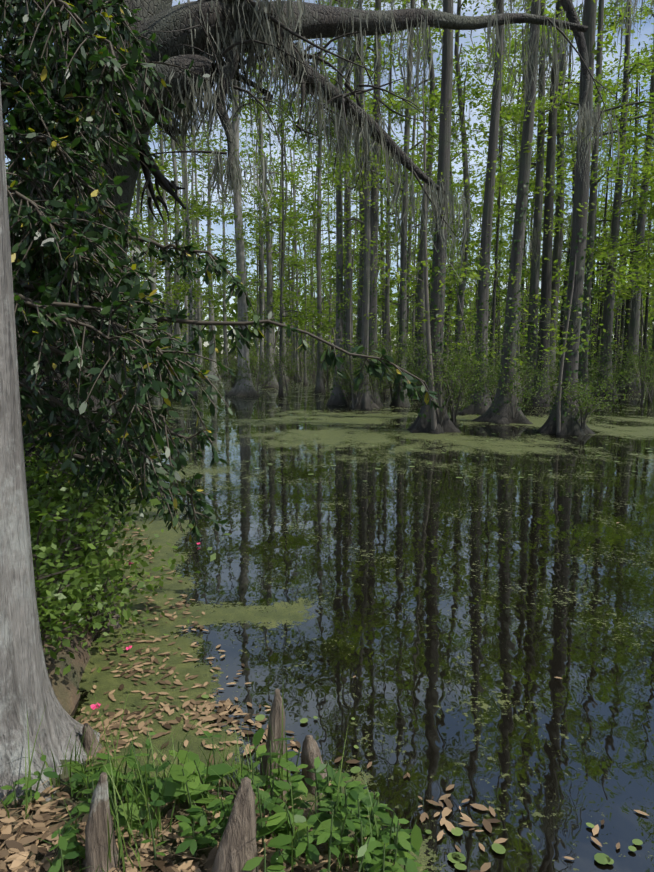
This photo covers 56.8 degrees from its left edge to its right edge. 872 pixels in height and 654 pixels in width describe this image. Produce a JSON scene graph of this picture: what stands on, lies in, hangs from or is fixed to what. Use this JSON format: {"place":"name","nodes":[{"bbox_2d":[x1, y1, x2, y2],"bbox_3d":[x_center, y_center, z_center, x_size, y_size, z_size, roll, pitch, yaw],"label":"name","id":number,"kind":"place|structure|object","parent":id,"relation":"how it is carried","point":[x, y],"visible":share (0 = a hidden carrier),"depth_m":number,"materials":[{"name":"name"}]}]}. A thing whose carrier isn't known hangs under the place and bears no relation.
{"place":"outdoors","nodes":[
{"label":"outdoors","id":0,"kind":"place"},
{"bbox_2d":[0,362,365,871],"bbox_3d":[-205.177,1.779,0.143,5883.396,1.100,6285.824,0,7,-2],"label":"ground","id":1,"kind":"structure","parent":0,"point":[65,687],"depth_m":2.42,"materials":[{"name":"brown soil"}]},
{"bbox_2d":[0,85,99,803],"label":"cypress","id":2,"kind":"object","parent":1,"relation":"on","point":[25,686],"visible":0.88,"depth_m":2.41,"materials":[{"name":"grey plant"}]},
{"bbox_2d":[23,367,229,694],"bbox_3d":[-4.754,-0.667,8.240,4.712,3.212,13.750,-3,8,-24],"label":"bank shrub","id":3,"kind":"object","parent":1,"relation":"on","point":[45,549],"depth_m":3.63,"materials":[{"name":"green plant"}]},
{"bbox_2d":[0,688,382,871],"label":"grass","id":4,"kind":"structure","parent":1,"relation":"on","point":[129,820],"depth_m":2.14,"materials":[{"name":"green plant"}]},
{"bbox_2d":[0,777,393,871],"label":"leaf litter","id":5,"kind":"object","parent":1,"relation":"on","point":[123,828],"visible":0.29,"depth_m":2.09,"materials":[{"name":"brown plant"}]},
{"bbox_2d":[82,574,326,871],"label":"cypress knees","id":6,"kind":"object","parent":1,"relation":"on","point":[237,850],"visible":0.6,"depth_m":1.92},
{"bbox_2d":[0,534,427,871],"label":"herb","id":7,"kind":"object","parent":1,"relation":"on","point":[354,790],"depth_m":2.09,"materials":[{"name":"green plant"}]},
{"bbox_2d":[59,727,422,871],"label":"leafy plants","id":8,"kind":"object","parent":1,"relation":"on","point":[174,787],"visible":0.52,"depth_m":2.15,"materials":[{"name":"green plant"}]},
{"bbox_2d":[0,468,648,871],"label":"dead leaves","id":9,"kind":"object","parent":1,"relation":"on","point":[42,820],"visible":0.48,"depth_m":2.32,"materials":[{"name":"brown plant"}]},
{"bbox_2d":[5,0,653,435],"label":"cypress","id":10,"kind":"object","parent":1,"relation":"on","point":[551,252],"depth_m":29.67,"materials":[{"name":"grey plant"}]},
{"bbox_2d":[12,0,653,359],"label":"foliage","id":11,"kind":"object","parent":10,"relation":"attached to","point":[630,170],"visible":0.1,"depth_m":33.58,"materials":[{"name":"green plant"}]},
{"bbox_2d":[185,181,653,422],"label":"vines","id":12,"kind":"object","parent":10,"relation":"attached to","point":[510,298],"visible":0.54,"depth_m":20.75,"materials":[{"name":"green plant"}]},
{"bbox_2d":[11,0,652,545],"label":"live oak","id":13,"kind":"object","parent":1,"relation":"on","point":[319,18],"depth_m":5.32,"materials":[{"name":"plant"}]},
{"bbox_2d":[0,0,441,545],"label":"oak leaves","id":14,"kind":"object","parent":13,"relation":"attached to","point":[90,204],"visible":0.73,"depth_m":3.67,"materials":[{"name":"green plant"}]},
{"bbox_2d":[138,0,653,281],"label":"spanish moss","id":15,"kind":"object","parent":13,"relation":"hanging from","point":[192,104],"visible":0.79,"depth_m":5.65,"materials":[{"name":"grey plant"}]},
{"bbox_2d":[0,0,653,360],"label":"sky","id":16,"kind":"structure","parent":0,"point":[648,29],"materials":[{"name":"blue"}]},
{"bbox_2d":[70,369,653,871],"bbox_3d":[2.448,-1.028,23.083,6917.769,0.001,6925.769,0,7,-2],"label":"water","id":17,"kind":"structure","parent":0,"point":[436,627],"depth_m":4.38,"materials":[{"name":"liquid"}]},
{"bbox_2d":[90,543,199,709],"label":"pink flowers","id":18,"kind":"object","parent":17,"relation":"on","point":[93,706],"visible":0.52,"depth_m":2.79,"materials":[{"name":"pink plant"}]},
{"bbox_2d":[121,77,653,434],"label":"understory","id":19,"kind":"object","parent":17,"relation":"in","point":[220,347],"depth_m":23.10,"materials":[{"name":"green plant"}]},
{"bbox_2d":[160,84,653,368],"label":"sapling leaves","id":20,"kind":"object","parent":19,"relation":"on","point":[478,278],"visible":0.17,"depth_m":15.07,"materials":[{"name":"green plant"}]},
{"bbox_2d":[157,404,653,869],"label":"lily pads","id":21,"kind":"object","parent":17,"relation":"on","point":[457,858],"visible":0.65,"depth_m":2.35,"materials":[{"name":"green plant"}]}
]}

